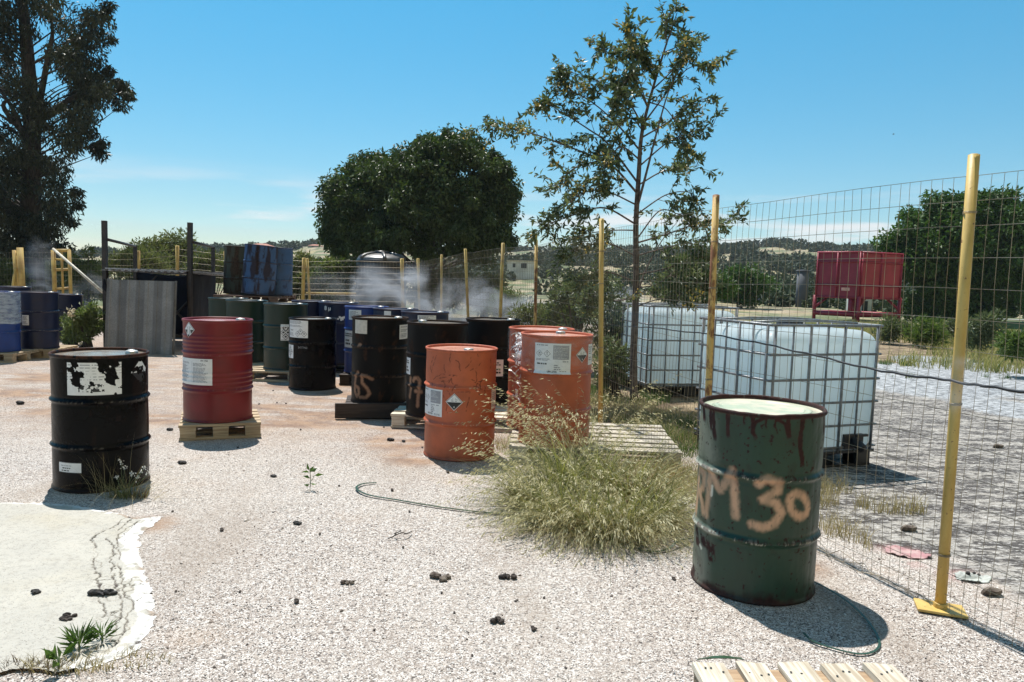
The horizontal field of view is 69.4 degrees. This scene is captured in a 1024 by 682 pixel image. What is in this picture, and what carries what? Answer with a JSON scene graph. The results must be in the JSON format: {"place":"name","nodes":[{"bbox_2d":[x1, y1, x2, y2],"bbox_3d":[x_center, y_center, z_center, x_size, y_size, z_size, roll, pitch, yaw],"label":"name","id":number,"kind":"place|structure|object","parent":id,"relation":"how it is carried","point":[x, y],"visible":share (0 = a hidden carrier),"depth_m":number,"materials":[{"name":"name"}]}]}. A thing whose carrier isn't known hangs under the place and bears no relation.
{"place":"outdoors","nodes":[
{"label":"outdoors","id":0,"kind":"place"},
{"bbox_2d":[0,308,1023,681],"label":"yard","id":1,"kind":"structure","parent":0,"point":[324,646],"depth_m":3.79,"materials":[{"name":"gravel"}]},
{"bbox_2d":[0,286,31,290],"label":"oil drum","id":2,"kind":"object","parent":1,"relation":"on","point":[15,288],"visible":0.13,"depth_m":13.42,"materials":[{"name":"blue paint"}]},
{"bbox_2d":[11,247,25,285],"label":"gate posts","id":3,"kind":"object","parent":1,"relation":"on","point":[18,278],"visible":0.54,"depth_m":18.39,"materials":[{"name":"yellow paint"}]},
{"bbox_2d":[0,349,42,362],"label":"wooden pallet","id":4,"kind":"object","parent":1,"relation":"on","point":[22,354],"visible":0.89,"depth_m":11.11,"materials":[{"name":"brown wood"}]},
{"bbox_2d":[0,291,21,351],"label":"oil drum","id":5,"kind":"object","parent":4,"relation":"on","point":[10,337],"visible":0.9,"depth_m":10.93,"materials":[{"name":"blue paint"}]},
{"bbox_2d":[0,291,20,323],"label":"plastic film","id":6,"kind":"object","parent":5,"relation":"on","point":[15,307],"visible":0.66,"depth_m":10.90,"materials":[{"name":"blue"}]},
{"bbox_2d":[2,345,77,357],"bbox_3d":[-7.613,0.158,11.830,0.909,0.130,0.804,1,5,-5],"label":"wooden pallet","id":7,"kind":"object","parent":1,"relation":"on","point":[45,353],"visible":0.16,"depth_m":11.50,"materials":[{"name":"brown wood"}]},
{"bbox_2d":[18,291,59,348],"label":"oil drum","id":8,"kind":"object","parent":7,"relation":"on","point":[39,320],"visible":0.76,"depth_m":11.46,"materials":[{"name":"blue paint"}]},
{"bbox_2d":[51,249,72,293],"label":"metal gate","id":9,"kind":"structure","parent":1,"relation":"on","point":[54,270],"depth_m":19.42,"materials":[{"name":"metal"}]},
{"bbox_2d":[58,293,82,340],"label":"oil drum","id":10,"kind":"object","parent":1,"relation":"on","point":[68,300],"visible":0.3,"depth_m":14.19,"materials":[{"name":"blue paint"}]},
{"bbox_2d":[59,313,82,344],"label":"weed bush","id":11,"kind":"object","parent":1,"relation":"on","point":[64,341],"visible":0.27,"depth_m":13.39,"materials":[{"name":"green plant"}]},
{"bbox_2d":[52,248,101,292],"bbox_3d":[-9.921,-1.206,16.981,2.113,1.848,0.170,4,5,26],"label":"brace pole","id":12,"kind":"object","parent":1,"relation":"on","point":[77,269],"visible":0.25,"depth_m":16.96,"materials":[{"name":"metal"}]},
{"bbox_2d":[0,502,162,673],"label":"concrete slab","id":13,"kind":"structure","parent":1,"relation":"on","point":[63,558],"depth_m":3.38,"materials":[{"name":"concrete"}]},
{"bbox_2d":[42,639,78,669],"bbox_3d":[-1.609,1.127,2.625,0.093,0.135,0.093,2,5,0],"label":"weed rosette","id":14,"kind":"object","parent":13,"relation":"on","point":[53,653],"visible":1,"depth_m":2.63,"materials":[{"name":"green plant"}]},
{"bbox_2d":[56,617,105,649],"bbox_3d":[-1.610,1.115,2.765,0.176,0.136,0.147,0,5,-17],"label":"weed rosette","id":15,"kind":"object","parent":13,"relation":"on","point":[87,637],"visible":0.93,"depth_m":2.77,"materials":[{"name":"green plant"}]},
{"bbox_2d":[87,589,117,595],"bbox_3d":[-1.798,1.101,3.243,0.126,0.028,0.045,2,5,0],"label":"charred wood","id":16,"kind":"object","parent":13,"relation":"on","point":[100,592],"visible":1,"depth_m":3.23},
{"bbox_2d":[90,618,118,641],"bbox_3d":[-1.568,1.122,2.832,0.135,0.112,0.128,2,5,0],"label":"weed rosette","id":17,"kind":"object","parent":13,"relation":"on","point":[109,627],"visible":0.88,"depth_m":2.84,"materials":[{"name":"green plant"}]},
{"bbox_2d":[60,300,105,347],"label":"weed bush","id":18,"kind":"object","parent":1,"relation":"on","point":[88,325],"visible":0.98,"depth_m":12.86,"materials":[{"name":"green plant"}]},
{"bbox_2d":[0,644,172,675],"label":"weed tuft","id":19,"kind":"object","parent":1,"relation":"on","point":[63,671],"visible":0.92,"depth_m":2.66,"materials":[{"name":"green plant"}]},
{"bbox_2d":[48,347,150,493],"bbox_3d":[-2.756,0.506,4.960,0.598,0.890,0.598,-1,5,-29],"label":"oil drum","id":20,"kind":"object","parent":1,"relation":"on","point":[98,397],"visible":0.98,"depth_m":4.72,"materials":[{"name":"black paint"}]},
{"bbox_2d":[102,278,176,354],"bbox_3d":[-6.305,-0.411,12.467,1.241,1.252,0.190,2,5,0],"label":"corrugated panel","id":21,"kind":"object","parent":1,"relation":"on","point":[139,313],"visible":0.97,"depth_m":12.44,"materials":[{"name":"grey metal"}]},
{"bbox_2d":[59,444,224,509],"bbox_3d":[-2.358,0.809,4.635,1.056,0.368,0.985,2,5,0],"label":"weed tuft","id":22,"kind":"object","parent":1,"relation":"on","point":[126,494],"visible":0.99,"depth_m":4.65,"materials":[{"name":"dry grass"},{"name":"green grass"},{"name":"white flower petals"}]},
{"bbox_2d":[101,220,223,346],"bbox_3d":[-6.751,-1.083,14.239,2.432,2.252,2.763,2,5,0],"label":"steel rack","id":23,"kind":"object","parent":1,"relation":"on","point":[196,290],"visible":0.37,"depth_m":13.76,"materials":[{"name":"metal"}]},
{"bbox_2d":[0,245,416,306],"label":"wire fence","id":24,"kind":"object","parent":1,"relation":"on","point":[305,263],"visible":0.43,"depth_m":21.70,"materials":[{"name":"metal"}]},
{"bbox_2d":[178,409,260,440],"bbox_3d":[-2.618,0.748,6.642,0.668,0.138,0.662,0,5,-22],"label":"wooden pallet","id":25,"kind":"object","parent":1,"relation":"on","point":[251,428],"visible":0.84,"depth_m":6.36,"materials":[{"name":"brown wood"}]},
{"bbox_2d":[181,317,253,423],"bbox_3d":[-2.611,0.239,6.569,0.595,0.890,0.595,0,5,-22],"label":"oil drum","id":26,"kind":"object","parent":25,"relation":"on","point":[217,378],"visible":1,"depth_m":6.33,"materials":[{"name":"red paint"}]},
{"bbox_2d":[208,297,248,316],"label":"oil drum","id":27,"kind":"object","parent":1,"relation":"on","point":[216,306],"visible":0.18,"depth_m":11.09,"materials":[{"name":"green paint"}]},
{"bbox_2d":[252,362,288,381],"bbox_3d":[-3.484,0.400,10.432,1.357,0.140,1.353,2,5,1],"label":"wooden pallet","id":28,"kind":"object","parent":1,"relation":"on","point":[257,367],"visible":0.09,"depth_m":9.82,"materials":[{"name":"brown wood"}]},
{"bbox_2d":[225,299,267,362],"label":"oil drum","id":29,"kind":"object","parent":28,"relation":"on","point":[253,309],"visible":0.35,"depth_m":10.57,"materials":[{"name":"green paint"}]},
{"bbox_2d":[263,302,307,369],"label":"oil drum","id":30,"kind":"object","parent":28,"relation":"on","point":[277,315],"visible":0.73,"depth_m":9.83,"materials":[{"name":"green paint"}]},
{"bbox_2d":[288,316,336,390],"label":"oil drum","id":31,"kind":"object","parent":1,"relation":"on","point":[312,364],"visible":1,"depth_m":9.09,"materials":[{"name":"black paint"}]},
{"bbox_2d":[336,363,343,372],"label":"wooden pallet","id":32,"kind":"object","parent":1,"relation":"on","point":[338,367],"visible":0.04,"depth_m":10.83,"materials":[{"name":"brown wood"}]},
{"bbox_2d":[291,300,326,316],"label":"oil drum","id":33,"kind":"object","parent":32,"relation":"on","point":[313,307],"visible":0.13,"depth_m":11.04,"materials":[{"name":"blue paint"}]},
{"bbox_2d":[318,301,358,362],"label":"oil drum","id":34,"kind":"object","parent":32,"relation":"on","point":[335,309],"visible":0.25,"depth_m":10.76,"materials":[{"name":"blue paint"}]},
{"bbox_2d":[339,372,351,384],"bbox_3d":[-1.722,0.485,10.081,1.059,0.141,0.903,2,5,1],"label":"wooden pallet","id":35,"kind":"object","parent":1,"relation":"on","point":[345,378],"visible":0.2,"depth_m":9.64,"materials":[{"name":"brown wood"}]},
{"bbox_2d":[344,305,387,372],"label":"oil drum","id":36,"kind":"object","parent":35,"relation":"on","point":[351,311],"visible":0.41,"depth_m":9.77,"materials":[{"name":"blue paint"}]},
{"bbox_2d":[373,307,418,315],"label":"oil drum","id":37,"kind":"object","parent":35,"relation":"on","point":[394,311],"visible":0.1,"depth_m":9.36,"materials":[{"name":"blue paint"}]},
{"bbox_2d":[335,395,405,417],"bbox_3d":[-1.429,0.676,7.791,0.814,0.163,0.719,1,5,-10],"label":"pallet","id":38,"kind":"object","parent":1,"relation":"on","point":[348,408],"visible":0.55,"depth_m":7.42,"materials":[{"name":"black wood"}]},
{"bbox_2d":[350,315,408,402],"bbox_3d":[-1.391,0.183,7.763,0.598,0.890,0.600,1,5,-10],"label":"oil drum","id":39,"kind":"object","parent":38,"relation":"on","point":[378,372],"visible":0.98,"depth_m":7.52,"materials":[{"name":"black paint"}]},
{"bbox_2d":[355,251,406,306],"bbox_3d":[-4.275,-1.840,24.163,1.661,2.213,1.661,2,5,0],"label":"water tank","id":40,"kind":"object","parent":1,"relation":"on","point":[375,276],"visible":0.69,"depth_m":23.46,"materials":[{"name":"silver metal"}]},
{"bbox_2d":[401,310,448,319],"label":"oil drum","id":41,"kind":"object","parent":1,"relation":"on","point":[425,315],"visible":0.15,"depth_m":8.77,"materials":[{"name":"blue paint"}]},
{"bbox_2d":[429,571,450,581],"bbox_3d":[-0.349,1.131,3.558,0.109,0.029,0.072,3,5,9],"label":"dark clod","id":42,"kind":"object","parent":1,"relation":"on","point":[433,574],"visible":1,"depth_m":3.56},
{"bbox_2d":[355,482,532,517],"bbox_3d":[-0.444,1.035,4.697,1.424,0.011,0.272,5,6,31],"label":"packing strap","id":43,"kind":"object","parent":1,"relation":"on","point":[356,488],"visible":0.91,"depth_m":4.72,"materials":[{"name":"plastic"}]},
{"bbox_2d":[391,401,511,431],"bbox_3d":[-0.509,0.740,7.504,1.270,0.140,0.983,2,5,2],"label":"wooden pallet","id":44,"kind":"object","parent":1,"relation":"on","point":[399,416],"visible":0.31,"depth_m":7.05,"materials":[{"name":"brown wood"}]},
{"bbox_2d":[405,320,468,417],"bbox_3d":[-0.717,0.252,7.065,0.598,0.890,0.598,1,5,-6],"label":"oil drum","id":45,"kind":"object","parent":44,"relation":"on","point":[422,335],"visible":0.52,"depth_m":6.83,"materials":[{"name":"black paint"}]},
{"bbox_2d":[466,317,520,404],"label":"oil drum","id":46,"kind":"object","parent":44,"relation":"on","point":[493,331],"visible":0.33,"depth_m":7.63,"materials":[{"name":"black paint"}]},
{"bbox_2d":[423,344,497,461],"bbox_3d":[-0.424,0.485,6.074,0.599,0.890,0.598,1,5,-4],"label":"oil drum","id":47,"kind":"object","parent":1,"relation":"on","point":[456,374],"visible":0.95,"depth_m":5.83,"materials":[{"name":"orange paint"}]},
{"bbox_2d":[434,365,698,583],"bbox_3d":[0.536,0.670,5.017,2.084,0.843,3.132,2,5,0],"label":"grass clump","id":48,"kind":"object","parent":1,"relation":"on","point":[646,504],"visible":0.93,"depth_m":4.54,"materials":[{"name":"plant"}]},
{"bbox_2d":[509,422,682,468],"bbox_3d":[0.676,0.873,6.364,1.368,0.140,1.102,2,5,2],"label":"wooden pallet","id":49,"kind":"object","parent":1,"relation":"on","point":[655,436],"visible":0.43,"depth_m":6.13,"materials":[{"name":"brown wood"}]},
{"bbox_2d":[506,325,574,429],"bbox_3d":[0.254,0.319,6.641,0.598,0.890,0.598,2,5,2],"label":"oil drum","id":50,"kind":"object","parent":49,"relation":"on","point":[518,329],"visible":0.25,"depth_m":6.51,"materials":[{"name":"orange paint"}]},
{"bbox_2d":[509,333,521,401],"bbox_3d":[0.307,0.233,6.323,0.704,0.652,1.225,2,5,0],"label":"plastic film","id":51,"kind":"object","parent":50,"relation":"attached to","point":[517,353],"visible":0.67,"depth_m":6.08,"materials":[{"name":"white"}]},
{"bbox_2d":[518,330,593,447],"bbox_3d":[0.352,0.374,6.023,0.599,0.890,0.601,2,5,3],"label":"oil drum","id":52,"kind":"object","parent":49,"relation":"on","point":[560,360],"visible":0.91,"depth_m":5.77,"materials":[{"name":"orange paint"}]},
{"bbox_2d":[463,0,749,401],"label":"flowering tree","id":53,"kind":"object","parent":1,"relation":"on","point":[636,54],"visible":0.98,"depth_m":8.68,"materials":[{"name":"green plant"}]},
{"bbox_2d":[620,302,739,396],"bbox_3d":[2.237,0.092,9.947,1.247,1.193,1.159,1,5,-12],"label":"tank container","id":54,"kind":"object","parent":1,"relation":"on","point":[666,340],"visible":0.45,"depth_m":9.49,"materials":[{"name":"white plastic"}]},
{"bbox_2d":[494,389,932,550],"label":"dry grass","id":55,"kind":"structure","parent":1,"relation":"on","point":[826,489],"depth_m":5.37,"materials":[{"name":"plant"}]},
{"bbox_2d":[417,153,1023,648],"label":"wire fence","id":56,"kind":"object","parent":1,"relation":"on","point":[939,605],"visible":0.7,"depth_m":3.91,"materials":[{"name":"metal"}]},
{"bbox_2d":[629,326,1023,393],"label":"cable","id":57,"kind":"object","parent":56,"relation":"attached to","point":[959,382],"visible":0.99,"depth_m":3.61,"materials":[{"name":"black plastic"}]},
{"bbox_2d":[697,655,743,659],"bbox_3d":[0.794,1.201,2.795,0.183,0.043,0.071,2,5,0],"label":"packing strap","id":58,"kind":"object","parent":1,"relation":"on","point":[722,657],"visible":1,"depth_m":2.78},
{"bbox_2d":[690,394,827,605],"bbox_3d":[1.198,0.743,3.617,0.598,0.889,0.601,3,5,19],"label":"oil drum","id":59,"kind":"object","parent":1,"relation":"on","point":[760,474],"visible":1,"depth_m":3.38,"materials":[{"name":"green paint"}]},
{"bbox_2d":[694,316,883,467],"bbox_3d":[2.348,0.404,6.272,1.141,1.193,1.059,0,5,-21],"label":"tank container","id":60,"kind":"object","parent":1,"relation":"on","point":[775,363],"visible":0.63,"depth_m":5.97,"materials":[{"name":"white plastic"}]},
{"bbox_2d":[691,661,909,681],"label":"wooden pallet","id":61,"kind":"object","parent":1,"relation":"on","point":[805,671],"visible":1,"depth_m":2.53,"materials":[{"name":"brown wood"}]},
{"bbox_2d":[590,338,1010,457],"bbox_3d":[5.822,0.207,16.143,20.327,0.151,8.842,-3,7,-44],"label":"green ground cover","id":62,"kind":"object","parent":1,"relation":"on","point":[593,390],"visible":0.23,"depth_m":7.67,"materials":[{"name":"green plant"}]},
{"bbox_2d":[802,581,880,654],"bbox_3d":[1.457,1.210,3.275,0.299,0.019,0.698,4,5,23],"label":"packing strap","id":63,"kind":"object","parent":1,"relation":"on","point":[872,627],"visible":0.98,"depth_m":3.07,"materials":[{"name":"plastic"}]},
{"bbox_2d":[742,317,1023,373],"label":"field grass","id":64,"kind":"structure","parent":1,"relation":"on","point":[987,365],"depth_m":14.88,"materials":[{"name":"plant"}]},
{"bbox_2d":[885,545,930,558],"bbox_3d":[2.186,1.166,4.092,0.257,0.024,0.200,2,5,0],"label":"rag","id":65,"kind":"object","parent":1,"relation":"on","point":[916,554],"visible":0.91,"depth_m":4.09,"materials":[{"name":"pink fabric"}]},
{"bbox_2d":[953,571,990,582],"bbox_3d":[2.346,1.199,3.764,0.220,0.023,0.120,2,5,0],"label":"plastic scrap","id":66,"kind":"object","parent":1,"relation":"on","point":[972,577],"visible":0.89,"depth_m":3.76,"materials":[{"name":"plastic"}]},
{"bbox_2d":[981,587,1002,595],"bbox_3d":[2.324,1.208,3.576,0.101,0.041,0.055,2,5,0],"label":"field stone","id":67,"kind":"object","parent":1,"relation":"on","point":[997,591],"visible":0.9,"depth_m":3.56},
{"bbox_2d":[990,327,1023,363],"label":"shrub","id":68,"kind":"object","parent":1,"relation":"on","point":[1012,348],"visible":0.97,"depth_m":12.94,"materials":[{"name":"green plant"}]},
{"bbox_2d":[991,319,1023,329],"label":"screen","id":69,"kind":"object","parent":1,"relation":"on","point":[1012,324],"visible":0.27,"depth_m":20.98,"materials":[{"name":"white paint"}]},
{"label":"oil drum","id":70,"kind":"object","parent":1,"relation":"on","visible":0},
{"bbox_2d":[213,294,295,301],"bbox_3d":[-4.747,-0.796,13.724,1.158,0.122,1.152,2,5,0],"label":"wooden pallet","id":71,"kind":"object","parent":70,"relation":"on","point":[275,298],"visible":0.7,"depth_m":13.36,"materials":[{"name":"brown wood"}]},
{"bbox_2d":[223,245,254,294],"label":"oil drum","id":72,"kind":"object","parent":71,"relation":"on","point":[233,261],"visible":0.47,"depth_m":13.64,"materials":[{"name":"green paint"}]},
{"bbox_2d":[241,244,278,295],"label":"oil drum","id":73,"kind":"object","parent":71,"relation":"on","point":[260,263],"visible":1,"depth_m":13.17,"materials":[{"name":"blue paint"}]},
{"bbox_2d":[274,247,292,295],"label":"oil drum","id":74,"kind":"object","parent":71,"relation":"on","point":[284,279],"visible":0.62,"depth_m":13.71,"materials":[{"name":"blue paint"}]},
{"bbox_2d":[0,0,1023,250],"label":"sky","id":75,"kind":"structure","parent":0,"point":[233,127],"materials":[{"name":"blue"}]},
{"bbox_2d":[81,245,1023,330],"bbox_3d":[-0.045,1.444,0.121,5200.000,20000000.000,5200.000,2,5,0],"label":"ground","id":76,"kind":"structure","parent":0,"point":[742,312],"depth_m":53.91,"materials":[{"name":"soil"}]},
{"bbox_2d":[0,257,35,288],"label":"shrub","id":77,"kind":"object","parent":76,"relation":"on","point":[3,278],"visible":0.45,"depth_m":24.84,"materials":[{"name":"green plant"}]},
{"bbox_2d":[0,261,79,293],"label":"shrub","id":78,"kind":"object","parent":76,"relation":"on","point":[48,285],"visible":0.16,"depth_m":27.60,"materials":[{"name":"green plant"}]},
{"bbox_2d":[0,0,138,290],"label":"eucalyptus tree","id":79,"kind":"object","parent":76,"relation":"on","point":[27,210],"visible":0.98,"depth_m":25.56,"materials":[{"name":"green plant"}]},
{"bbox_2d":[57,243,112,307],"bbox_3d":[-14.373,-2.180,24.973,1.817,2.294,1.693,0,5,-20],"label":"shrub","id":80,"kind":"object","parent":76,"relation":"on","point":[87,267],"visible":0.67,"depth_m":24.70,"materials":[{"name":"green plant"}]},
{"bbox_2d":[97,242,174,279],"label":"shrub","id":81,"kind":"object","parent":76,"relation":"on","point":[151,261],"visible":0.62,"depth_m":25.55,"materials":[{"name":"green plant"}]},
{"bbox_2d":[129,227,201,275],"bbox_3d":[-13.893,-3.055,29.874,2.773,3.268,2.453,2,5,0],"label":"shrub","id":82,"kind":"object","parent":76,"relation":"on","point":[156,242],"visible":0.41,"depth_m":29.46,"materials":[{"name":"green plant"}]},
{"bbox_2d":[182,247,223,294],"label":"shrub","id":83,"kind":"object","parent":76,"relation":"on","point":[219,264],"visible":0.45,"depth_m":25.61,"materials":[{"name":"green plant"}]},
{"bbox_2d":[292,248,326,299],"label":"shrub","id":84,"kind":"object","parent":76,"relation":"on","point":[297,273],"visible":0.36,"depth_m":25.64,"materials":[{"name":"green plant"}]},
{"bbox_2d":[305,253,355,301],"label":"shrub","id":85,"kind":"object","parent":76,"relation":"on","point":[329,280],"visible":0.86,"depth_m":25.10,"materials":[{"name":"green plant"}]},
{"bbox_2d":[311,122,526,309],"bbox_3d":[-3.429,-4.304,26.546,7.875,7.083,4.633,2,5,0],"label":"round tree","id":86,"kind":"object","parent":76,"relation":"on","point":[425,196],"visible":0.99,"depth_m":25.74,"materials":[{"name":"green plant"}]},
{"bbox_2d":[406,263,477,315],"bbox_3d":[-2.433,-1.825,26.927,3.285,2.126,2.703,2,5,0],"label":"shrub","id":87,"kind":"object","parent":76,"relation":"on","point":[429,294],"visible":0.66,"depth_m":26.60,"materials":[{"name":"green plant"}]},
{"bbox_2d":[460,269,511,316],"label":"shrub","id":88,"kind":"object","parent":76,"relation":"on","point":[487,281],"visible":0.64,"depth_m":25.60,"materials":[{"name":"green plant"}]},
{"bbox_2d":[483,283,533,316],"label":"shrub","id":89,"kind":"object","parent":76,"relation":"on","point":[508,299],"visible":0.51,"depth_m":19.83,"materials":[{"name":"green plant"}]},
{"bbox_2d":[0,237,1023,317],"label":"hillside scrub","id":90,"kind":"object","parent":76,"relation":"on","point":[613,256],"visible":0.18,"depth_m":166.78,"materials":[{"name":"green plant"}]},
{"bbox_2d":[507,260,533,278],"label":"field house","id":91,"kind":"structure","parent":76,"relation":"on","point":[520,267],"depth_m":119.43,"materials":[{"name":"white paint"}]},
{"bbox_2d":[504,298,551,325],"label":"shrub","id":92,"kind":"object","parent":76,"relation":"on","point":[525,318],"visible":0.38,"depth_m":15.92,"materials":[{"name":"green plant"}]},
{"bbox_2d":[540,302,584,327],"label":"shrub","id":93,"kind":"object","parent":76,"relation":"on","point":[555,316],"visible":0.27,"depth_m":13.87,"materials":[{"name":"green plant"}]},
{"bbox_2d":[545,269,598,331],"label":"shrub","id":94,"kind":"object","parent":76,"relation":"on","point":[564,298],"visible":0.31,"depth_m":11.89,"materials":[{"name":"green plant"}]},
{"bbox_2d":[573,270,640,379],"bbox_3d":[1.457,-0.178,10.613,1.148,1.697,0.989,3,5,18],"label":"shrub","id":95,"kind":"object","parent":76,"relation":"on","point":[608,326],"visible":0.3,"depth_m":10.47,"materials":[{"name":"green plant"}]},
{"bbox_2d":[592,332,629,398],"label":"shrub","id":96,"kind":"object","parent":76,"relation":"on","point":[611,359],"visible":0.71,"depth_m":9.23,"materials":[{"name":"green plant"}]},
{"bbox_2d":[656,250,724,306],"bbox_3d":[3.346,-0.644,14.020,1.347,2.159,1.053,2,5,0],"label":"shrub","id":97,"kind":"object","parent":76,"relation":"on","point":[696,279],"visible":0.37,"depth_m":13.83,"materials":[{"name":"green plant"}]},
{"bbox_2d":[691,268,742,308],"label":"shrub","id":98,"kind":"object","parent":76,"relation":"on","point":[727,289],"visible":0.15,"depth_m":29.44,"materials":[{"name":"green plant"}]},
{"bbox_2d":[716,261,782,308],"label":"shrub","id":99,"kind":"object","parent":76,"relation":"on","point":[745,282],"visible":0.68,"depth_m":47.26,"materials":[{"name":"green plant"}]},
{"bbox_2d":[795,270,810,306],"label":"chimney pillar","id":100,"kind":"structure","parent":76,"relation":"on","point":[802,279],"depth_m":54.48,"materials":[{"name":"concrete"}]},
{"bbox_2d":[812,251,904,321],"bbox_3d":[16.449,-2.524,35.169,3.449,3.353,2.224,0,5,-23],"label":"red hopper","id":101,"kind":"object","parent":76,"relation":"on","point":[890,269],"visible":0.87,"depth_m":34.45,"materials":[{"name":"paint"}]},
{"bbox_2d":[846,299,871,311],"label":"white shed","id":102,"kind":"structure","parent":76,"relation":"on","point":[867,305],"depth_m":45.90,"materials":[{"name":"paint"}]},
{"bbox_2d":[870,312,918,344],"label":"shrub","id":103,"kind":"object","parent":76,"relation":"on","point":[886,334],"visible":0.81,"depth_m":19.93,"materials":[{"name":"green plant"}]},
{"bbox_2d":[899,313,953,349],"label":"shrub","id":104,"kind":"object","parent":76,"relation":"on","point":[925,327],"visible":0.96,"depth_m":18.96,"materials":[{"name":"green plant"}]},
{"bbox_2d":[869,183,1023,321],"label":"bushy tree","id":105,"kind":"object","parent":76,"relation":"on","point":[979,300],"visible":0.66,"depth_m":36.43,"materials":[{"name":"green plant"}]},
{"bbox_2d":[941,317,981,342],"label":"shrub","id":106,"kind":"object","parent":76,"relation":"on","point":[951,327],"visible":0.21,"depth_m":20.93,"materials":[{"name":"green plant"}]},
{"bbox_2d":[966,306,1009,351],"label":"shrub","id":107,"kind":"object","parent":76,"relation":"on","point":[987,334],"visible":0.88,"depth_m":15.87,"materials":[{"name":"green plant"}]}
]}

